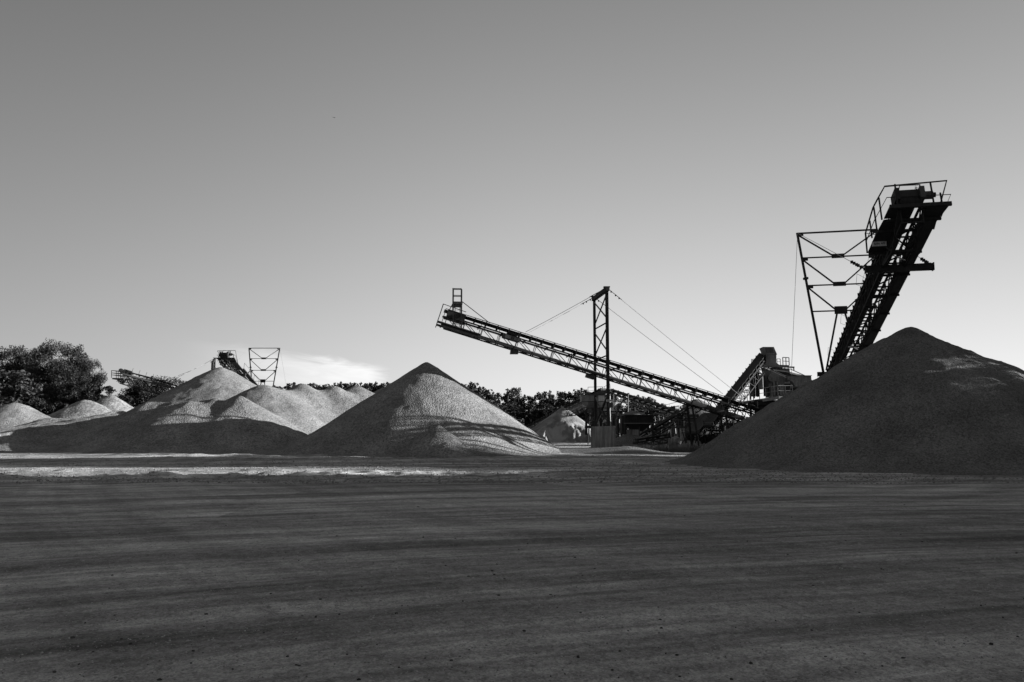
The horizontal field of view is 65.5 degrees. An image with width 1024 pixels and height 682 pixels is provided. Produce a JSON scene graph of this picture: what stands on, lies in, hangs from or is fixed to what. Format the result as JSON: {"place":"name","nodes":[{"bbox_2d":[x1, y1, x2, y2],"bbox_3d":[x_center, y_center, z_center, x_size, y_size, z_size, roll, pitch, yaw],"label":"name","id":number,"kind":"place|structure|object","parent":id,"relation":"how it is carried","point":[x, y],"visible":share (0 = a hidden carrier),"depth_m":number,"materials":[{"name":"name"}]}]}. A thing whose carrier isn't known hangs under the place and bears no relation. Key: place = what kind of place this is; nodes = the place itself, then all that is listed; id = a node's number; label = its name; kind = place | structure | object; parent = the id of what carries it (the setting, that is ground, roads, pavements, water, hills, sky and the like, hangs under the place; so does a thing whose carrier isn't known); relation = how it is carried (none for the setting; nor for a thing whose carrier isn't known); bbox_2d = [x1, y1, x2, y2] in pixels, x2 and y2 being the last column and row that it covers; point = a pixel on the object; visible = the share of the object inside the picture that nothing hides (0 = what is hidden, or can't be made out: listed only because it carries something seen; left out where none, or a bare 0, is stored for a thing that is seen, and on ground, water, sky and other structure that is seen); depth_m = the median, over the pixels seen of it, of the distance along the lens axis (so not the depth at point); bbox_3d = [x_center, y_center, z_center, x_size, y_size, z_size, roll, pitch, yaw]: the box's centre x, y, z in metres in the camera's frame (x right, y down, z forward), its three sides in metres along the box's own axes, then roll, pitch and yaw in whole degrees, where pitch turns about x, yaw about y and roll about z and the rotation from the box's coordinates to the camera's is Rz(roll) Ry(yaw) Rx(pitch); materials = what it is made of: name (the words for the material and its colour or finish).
{"place":"outdoors","nodes":[
{"label":"outdoors","id":0,"kind":"place"},
{"bbox_2d":[0,435,1023,681],"bbox_3d":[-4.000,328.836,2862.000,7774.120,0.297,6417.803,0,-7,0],"label":"ground","id":1,"kind":"structure","parent":0,"point":[34,515],"depth_m":9.69,"materials":[{"name":"grey gravel"}]},
{"bbox_2d":[0,346,24,395],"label":"broadleaf tree","id":2,"kind":"object","parent":1,"relation":"on","point":[7,366],"visible":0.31,"depth_m":152.55,"materials":[{"name":"black plant"}]},
{"bbox_2d":[3,345,40,381],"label":"broadleaf tree","id":3,"kind":"object","parent":1,"relation":"on","point":[24,354],"visible":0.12,"depth_m":158.16,"materials":[{"name":"black plant"}]},
{"bbox_2d":[0,369,45,414],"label":"broadleaf tree","id":4,"kind":"object","parent":1,"relation":"on","point":[10,392],"visible":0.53,"depth_m":139.35,"materials":[{"name":"black plant"}]},
{"bbox_2d":[0,403,51,427],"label":"gravel pile","id":5,"kind":"object","parent":1,"relation":"on","point":[13,414],"visible":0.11,"depth_m":91.28,"materials":[{"name":"grey gravel"}]},
{"bbox_2d":[9,359,44,409],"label":"broadleaf tree","id":6,"kind":"object","parent":1,"relation":"on","point":[27,369],"visible":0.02,"depth_m":152.63,"materials":[{"name":"black plant"}]},
{"bbox_2d":[18,382,55,412],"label":"broadleaf tree","id":7,"kind":"object","parent":1,"relation":"on","point":[38,403],"visible":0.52,"depth_m":140.46,"materials":[{"name":"black plant"}]},
{"bbox_2d":[23,339,74,412],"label":"broadleaf tree","id":8,"kind":"object","parent":1,"relation":"on","point":[46,351],"visible":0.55,"depth_m":148.94,"materials":[{"name":"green plant"}]},
{"bbox_2d":[40,358,80,413],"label":"broadleaf tree","id":9,"kind":"object","parent":1,"relation":"on","point":[54,384],"visible":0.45,"depth_m":149.41,"materials":[{"name":"black plant"}]},
{"bbox_2d":[42,381,81,414],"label":"broadleaf tree","id":10,"kind":"object","parent":1,"relation":"on","point":[67,389],"visible":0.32,"depth_m":143.13,"materials":[{"name":"black plant"}]},
{"bbox_2d":[53,342,91,412],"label":"broadleaf tree","id":11,"kind":"object","parent":1,"relation":"on","point":[78,355],"visible":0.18,"depth_m":153.76,"materials":[{"name":"black plant"}]},
{"bbox_2d":[47,400,110,418],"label":"gravel pile","id":12,"kind":"object","parent":1,"relation":"on","point":[83,409],"visible":0.11,"depth_m":113.45,"materials":[{"name":"grey gravel"}]},
{"bbox_2d":[69,357,107,403],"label":"broadleaf tree","id":13,"kind":"object","parent":1,"relation":"on","point":[85,388],"visible":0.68,"depth_m":145.77,"materials":[{"name":"black plant"}]},
{"bbox_2d":[88,384,116,401],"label":"broadleaf tree","id":14,"kind":"object","parent":1,"relation":"on","point":[109,390],"visible":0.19,"depth_m":142.61,"materials":[{"name":"black plant"}]},
{"bbox_2d":[96,395,133,411],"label":"gravel pile","id":15,"kind":"object","parent":1,"relation":"on","point":[112,403],"visible":0.06,"depth_m":119.04,"materials":[{"name":"grey gravel"}]},
{"bbox_2d":[119,395,134,406],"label":"broadleaf tree","id":16,"kind":"object","parent":1,"relation":"on","point":[127,399],"visible":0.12,"depth_m":157.49,"materials":[{"name":"black plant"}]},
{"bbox_2d":[113,374,171,406],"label":"broadleaf tree","id":17,"kind":"object","parent":1,"relation":"on","point":[136,395],"visible":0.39,"depth_m":160.08,"materials":[{"name":"black plant"}]},
{"bbox_2d":[111,368,177,394],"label":"slung conveyor","id":18,"kind":"object","parent":1,"relation":"on","point":[127,373],"visible":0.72,"depth_m":132.40,"materials":[{"name":"metal"}]},
{"bbox_2d":[0,396,307,453],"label":"gravel pile","id":19,"kind":"object","parent":1,"relation":"on","point":[239,424],"visible":0.8,"depth_m":69.65,"materials":[{"name":"grey gravel"}]},
{"bbox_2d":[141,375,185,400],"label":"broadleaf tree","id":20,"kind":"object","parent":1,"relation":"on","point":[174,381],"visible":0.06,"depth_m":163.63,"materials":[{"name":"black plant"}]},
{"bbox_2d":[164,358,215,381],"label":"conveyor","id":21,"kind":"object","parent":1,"relation":"on","point":[213,363],"visible":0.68,"depth_m":141.26,"materials":[{"name":"metal"}]},
{"bbox_2d":[134,367,256,407],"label":"gravel pile","id":22,"kind":"object","parent":1,"relation":"on","point":[221,383],"visible":0.17,"depth_m":128.37,"materials":[{"name":"grey gravel"}]},
{"bbox_2d":[216,348,285,386],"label":"stacking conveyor","id":23,"kind":"object","parent":1,"relation":"on","point":[232,364],"visible":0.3,"depth_m":140.09,"materials":[{"name":"metal"}]},
{"bbox_2d":[283,382,294,389],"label":"broadleaf tree","id":24,"kind":"object","parent":1,"relation":"on","point":[287,387],"visible":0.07,"depth_m":286.58,"materials":[{"name":"black plant"}]},
{"bbox_2d":[227,384,374,433],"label":"gravel pile","id":25,"kind":"object","parent":1,"relation":"on","point":[307,409],"visible":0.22,"depth_m":84.40,"materials":[{"name":"grey gravel"}]},
{"bbox_2d":[308,383,319,389],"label":"broadleaf tree","id":26,"kind":"object","parent":1,"relation":"on","point":[313,385],"visible":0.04,"depth_m":287.20,"materials":[{"name":"black plant"}]},
{"bbox_2d":[320,383,329,389],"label":"broadleaf tree","id":27,"kind":"object","parent":1,"relation":"on","point":[324,386],"visible":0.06,"depth_m":286.56,"materials":[{"name":"black plant"}]},
{"bbox_2d":[342,382,351,389],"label":"broadleaf tree","id":28,"kind":"object","parent":1,"relation":"on","point":[348,385],"visible":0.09,"depth_m":290.21,"materials":[{"name":"black plant"}]},
{"bbox_2d":[359,382,371,389],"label":"broadleaf tree","id":29,"kind":"object","parent":1,"relation":"on","point":[366,386],"visible":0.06,"depth_m":287.80,"materials":[{"name":"black plant"}]},
{"bbox_2d":[368,381,377,391],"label":"broadleaf tree","id":30,"kind":"object","parent":1,"relation":"on","point":[375,387],"visible":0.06,"depth_m":300.51,"materials":[{"name":"black plant"}]},
{"bbox_2d":[377,382,389,388],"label":"broadleaf tree","id":31,"kind":"object","parent":1,"relation":"on","point":[383,385],"visible":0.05,"depth_m":284.94,"materials":[{"name":"black plant"}]},
{"bbox_2d":[255,362,561,456],"bbox_3d":[-7.790,5.569,67.439,27.540,7.757,28.390,0,-7,0],"label":"gravel pile","id":32,"kind":"object","parent":1,"relation":"on","point":[392,419],"visible":0.85,"depth_m":61.71,"materials":[{"name":"grey gravel"}]},
{"bbox_2d":[394,424,469,456],"bbox_3d":[-5.550,7.194,57.656,8.300,2.307,8.800,0,-7,0],"label":"gravel mound","id":33,"kind":"object","parent":1,"relation":"on","point":[432,437],"visible":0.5,"depth_m":55.71,"materials":[{"name":"grey gravel"}]},
{"bbox_2d":[417,442,497,457],"bbox_3d":[-3.720,7.464,54.666,7.040,1.088,5.360,0,-7,0],"label":"gravel mound","id":34,"kind":"object","parent":1,"relation":"on","point":[446,450],"visible":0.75,"depth_m":53.78,"materials":[{"name":"grey gravel"}]},
{"bbox_2d":[467,381,484,397],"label":"broadleaf tree","id":35,"kind":"object","parent":1,"relation":"on","point":[472,385],"visible":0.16,"depth_m":213.76,"materials":[{"name":"black plant"}]},
{"bbox_2d":[474,387,492,401],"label":"broadleaf tree","id":36,"kind":"object","parent":1,"relation":"on","point":[479,390],"visible":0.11,"depth_m":211.69,"materials":[{"name":"black plant"}]},
{"bbox_2d":[483,389,496,403],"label":"broadleaf tree","id":37,"kind":"object","parent":1,"relation":"on","point":[489,396],"visible":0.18,"depth_m":198.75,"materials":[{"name":"black plant"}]},
{"bbox_2d":[492,392,503,404],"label":"broadleaf tree","id":38,"kind":"object","parent":1,"relation":"on","point":[497,395],"visible":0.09,"depth_m":209.68,"materials":[{"name":"black plant"}]},
{"bbox_2d":[495,396,513,407],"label":"broadleaf tree","id":39,"kind":"object","parent":1,"relation":"on","point":[505,401],"visible":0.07,"depth_m":204.95,"materials":[{"name":"black plant"}]},
{"bbox_2d":[499,404,516,416],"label":"broadleaf tree","id":40,"kind":"object","parent":1,"relation":"on","point":[504,407],"visible":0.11,"depth_m":183.97,"materials":[{"name":"black plant"}]},
{"bbox_2d":[501,388,516,413],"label":"broadleaf tree","id":41,"kind":"object","parent":1,"relation":"on","point":[506,396],"visible":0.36,"depth_m":195.28,"materials":[{"name":"black plant"}]},
{"bbox_2d":[495,402,523,424],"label":"crusher machine","id":42,"kind":"object","parent":1,"relation":"on","point":[496,404],"visible":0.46,"depth_m":125.21,"materials":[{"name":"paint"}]},
{"bbox_2d":[2,491,1023,681],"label":"dark clods","id":43,"kind":"object","parent":1,"relation":"on","point":[578,656],"visible":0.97,"depth_m":6.57,"materials":[{"name":"black soil"}]},
{"bbox_2d":[503,387,526,418],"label":"broadleaf tree","id":44,"kind":"object","parent":1,"relation":"on","point":[516,393],"visible":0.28,"depth_m":211.16,"materials":[{"name":"black plant"}]},
{"bbox_2d":[507,407,526,425],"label":"broadleaf tree","id":45,"kind":"object","parent":1,"relation":"on","point":[517,413],"visible":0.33,"depth_m":187.63,"materials":[{"name":"black plant"}]},
{"bbox_2d":[511,405,531,424],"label":"broadleaf tree","id":46,"kind":"object","parent":1,"relation":"on","point":[524,412],"visible":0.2,"depth_m":191.85,"materials":[{"name":"black plant"}]},
{"bbox_2d":[519,394,532,409],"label":"broadleaf tree","id":47,"kind":"object","parent":1,"relation":"on","point":[529,399],"visible":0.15,"depth_m":210.53,"materials":[{"name":"black plant"}]},
{"bbox_2d":[521,403,538,425],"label":"broadleaf tree","id":48,"kind":"object","parent":1,"relation":"on","point":[531,406],"visible":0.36,"depth_m":190.50,"materials":[{"name":"black plant"}]},
{"bbox_2d":[526,396,537,416],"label":"broadleaf tree","id":49,"kind":"object","parent":1,"relation":"on","point":[530,402],"visible":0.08,"depth_m":210.48,"materials":[{"name":"black plant"}]},
{"bbox_2d":[526,408,542,424],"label":"broadleaf tree","id":50,"kind":"object","parent":1,"relation":"on","point":[536,417],"visible":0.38,"depth_m":187.93,"materials":[{"name":"black plant"}]},
{"bbox_2d":[532,392,549,422],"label":"broadleaf tree","id":51,"kind":"object","parent":1,"relation":"on","point":[540,397],"visible":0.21,"depth_m":196.82,"materials":[{"name":"black plant"}]},
{"bbox_2d":[532,402,553,419],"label":"broadleaf tree","id":52,"kind":"object","parent":1,"relation":"on","point":[545,411],"visible":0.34,"depth_m":187.38,"materials":[{"name":"black plant"}]},
{"bbox_2d":[542,390,558,407],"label":"broadleaf tree","id":53,"kind":"object","parent":1,"relation":"on","point":[549,398],"visible":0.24,"depth_m":203.91,"materials":[{"name":"black plant"}]},
{"bbox_2d":[544,407,557,415],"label":"broadleaf tree","id":54,"kind":"object","parent":1,"relation":"on","point":[551,408],"visible":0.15,"depth_m":187.57,"materials":[{"name":"black plant"}]},
{"bbox_2d":[531,407,590,443],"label":"sand pile","id":55,"kind":"object","parent":1,"relation":"on","point":[560,426],"visible":0.54,"depth_m":115.42,"materials":[{"name":"grey sand"}]},
{"bbox_2d":[555,391,567,408],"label":"broadleaf tree","id":56,"kind":"object","parent":1,"relation":"on","point":[560,395],"visible":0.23,"depth_m":210.00,"materials":[{"name":"black plant"}]},
{"bbox_2d":[558,391,573,408],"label":"broadleaf tree","id":57,"kind":"object","parent":1,"relation":"on","point":[565,402],"visible":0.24,"depth_m":196.65,"materials":[{"name":"black plant"}]},
{"bbox_2d":[526,386,610,443],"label":"belt conveyor","id":58,"kind":"object","parent":1,"relation":"on","point":[576,404],"visible":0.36,"depth_m":116.98,"materials":[{"name":"metal"}]},
{"bbox_2d":[567,389,583,419],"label":"broadleaf tree","id":59,"kind":"object","parent":1,"relation":"on","point":[575,395],"visible":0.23,"depth_m":196.62,"materials":[{"name":"black plant"}]},
{"bbox_2d":[572,406,588,423],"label":"broadleaf tree","id":60,"kind":"object","parent":1,"relation":"on","point":[580,414],"visible":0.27,"depth_m":190.53,"materials":[{"name":"black plant"}]},
{"bbox_2d":[573,388,590,418],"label":"broadleaf tree","id":61,"kind":"object","parent":1,"relation":"on","point":[584,391],"visible":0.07,"depth_m":208.13,"materials":[{"name":"black plant"}]},
{"bbox_2d":[591,426,603,447],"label":"concrete block","id":62,"kind":"structure","parent":1,"relation":"on","point":[597,436],"depth_m":67.82,"materials":[{"name":"grey concrete"}]},
{"bbox_2d":[435,288,762,446],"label":"slung conveyor","id":63,"kind":"object","parent":1,"relation":"on","point":[455,317],"visible":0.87,"depth_m":69.01,"materials":[{"name":"metal"}]},
{"bbox_2d":[604,426,615,447],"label":"concrete block","id":64,"kind":"structure","parent":1,"relation":"on","point":[609,436],"depth_m":67.33,"materials":[{"name":"grey concrete"}]},
{"bbox_2d":[525,286,742,426],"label":"mast","id":65,"kind":"object","parent":64,"relation":"on","point":[594,298],"visible":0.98,"depth_m":69.61,"materials":[{"name":"metal"}]},
{"bbox_2d":[602,406,621,425],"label":"broadleaf tree","id":66,"kind":"object","parent":1,"relation":"on","point":[611,421],"visible":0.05,"depth_m":183.33,"materials":[{"name":"black plant"}]},
{"bbox_2d":[559,446,675,453],"bbox_3d":[7.300,8.876,64.852,15.240,0.592,8.880,0,-7,0],"label":"dirt mound","id":67,"kind":"object","parent":1,"relation":"on","point":[622,450],"visible":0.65,"depth_m":63.52,"materials":[{"name":"grey soil"}]},
{"bbox_2d":[580,434,656,448],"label":"gravel pile","id":68,"kind":"object","parent":1,"relation":"on","point":[625,439],"visible":0.19,"depth_m":81.91,"materials":[{"name":"grey gravel"}]},
{"bbox_2d":[614,403,624,435],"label":"broadleaf tree","id":69,"kind":"object","parent":1,"relation":"on","point":[621,406],"visible":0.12,"depth_m":195.32,"materials":[{"name":"grey plant"}]},
{"bbox_2d":[599,411,653,437],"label":"belt conveyor","id":70,"kind":"object","parent":1,"relation":"on","point":[619,417],"visible":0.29,"depth_m":101.67,"materials":[{"name":"metal"}]},
{"bbox_2d":[626,394,645,410],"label":"broadleaf tree","id":71,"kind":"object","parent":1,"relation":"on","point":[637,409],"visible":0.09,"depth_m":166.61,"materials":[{"name":"black plant"}]},
{"bbox_2d":[620,415,653,441],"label":"loading hopper","id":72,"kind":"object","parent":1,"relation":"on","point":[635,424],"visible":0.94,"depth_m":83.58,"materials":[{"name":"paint"}]},
{"bbox_2d":[621,411,644,415],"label":"gravel heap","id":73,"kind":"object","parent":72,"relation":"in","point":[633,413],"visible":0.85,"depth_m":84.38,"materials":[{"name":"grey gravel"}]},
{"bbox_2d":[605,388,684,441],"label":"belt conveyor","id":74,"kind":"object","parent":1,"relation":"on","point":[645,403],"visible":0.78,"depth_m":97.43,"materials":[{"name":"metal"}]},
{"bbox_2d":[580,387,625,436],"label":"silo","id":75,"kind":"object","parent":74,"relation":"attached to","point":[587,400],"visible":0.56,"depth_m":104.23,"materials":[{"name":"paint"}]},
{"bbox_2d":[641,396,654,410],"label":"broadleaf tree","id":76,"kind":"object","parent":1,"relation":"on","point":[648,398],"visible":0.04,"depth_m":172.64,"materials":[{"name":"grey plant"}]},
{"bbox_2d":[633,433,670,445],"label":"belt conveyor","id":77,"kind":"object","parent":1,"relation":"on","point":[657,437],"visible":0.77,"depth_m":80.42,"materials":[{"name":"metal"}]},
{"bbox_2d":[644,402,681,434],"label":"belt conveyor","id":78,"kind":"object","parent":1,"relation":"on","point":[673,407],"visible":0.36,"depth_m":97.46,"materials":[{"name":"metal"}]},
{"bbox_2d":[640,404,700,444],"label":"belt conveyor","id":79,"kind":"object","parent":1,"relation":"on","point":[665,423],"visible":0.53,"depth_m":86.15,"materials":[{"name":"metal"}]},
{"bbox_2d":[640,399,736,445],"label":"plant","id":80,"kind":"object","parent":1,"relation":"on","point":[681,434],"visible":0.06,"depth_m":98.02,"materials":[{"name":"black plant"}]},
{"bbox_2d":[685,412,712,441],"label":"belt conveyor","id":81,"kind":"object","parent":1,"relation":"on","point":[702,417],"visible":0.49,"depth_m":78.60,"materials":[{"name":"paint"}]},
{"bbox_2d":[687,418,738,443],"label":"trestle frame","id":82,"kind":"object","parent":1,"relation":"on","point":[703,439],"visible":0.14,"depth_m":81.28,"materials":[{"name":"paint"}]},
{"bbox_2d":[667,409,698,442],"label":"screening plant","id":83,"kind":"object","parent":82,"relation":"on","point":[680,420],"visible":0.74,"depth_m":81.03,"materials":[{"name":"paint"}]},
{"bbox_2d":[703,353,768,436],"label":"belt conveyor","id":84,"kind":"object","parent":1,"relation":"on","point":[739,386],"visible":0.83,"depth_m":81.70,"materials":[{"name":"metal"}]},
{"bbox_2d":[741,347,811,415],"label":"screening tower","id":85,"kind":"structure","parent":1,"relation":"on","point":[777,381],"depth_m":85.91,"materials":[{"name":"metal"}]},
{"bbox_2d":[666,327,1023,475],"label":"gravel pile","id":86,"kind":"object","parent":1,"relation":"on","point":[913,400],"visible":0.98,"depth_m":38.15,"materials":[{"name":"grey gravel"}]},
{"bbox_2d":[790,180,951,390],"bbox_3d":[26.137,-0.085,62.790,6.231,17.917,42.648,-1,-7,10],"label":"stacking conveyor","id":87,"kind":"object","parent":1,"relation":"on","point":[888,236],"visible":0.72,"depth_m":48.55,"materials":[{"name":"metal"}]},
{"bbox_2d":[0,453,1023,483],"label":"loose gravel","id":88,"kind":"structure","parent":0,"point":[605,478],"depth_m":30.98,"materials":[{"name":"grey gravel"}]},
{"bbox_2d":[0,0,1023,422],"label":"sky","id":89,"kind":"structure","parent":0,"point":[181,184],"materials":[{"name":"grey"}]},
{"bbox_2d":[616,443,705,451],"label":"grass","id":90,"kind":"structure","parent":0,"point":[674,448],"depth_m":68.11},
{"bbox_2d":[670,436,680,444],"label":"boulder","id":91,"kind":"object","parent":90,"relation":"on","point":[675,440],"visible":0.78,"depth_m":73.06,"materials":[{"name":"stone"}]}
]}

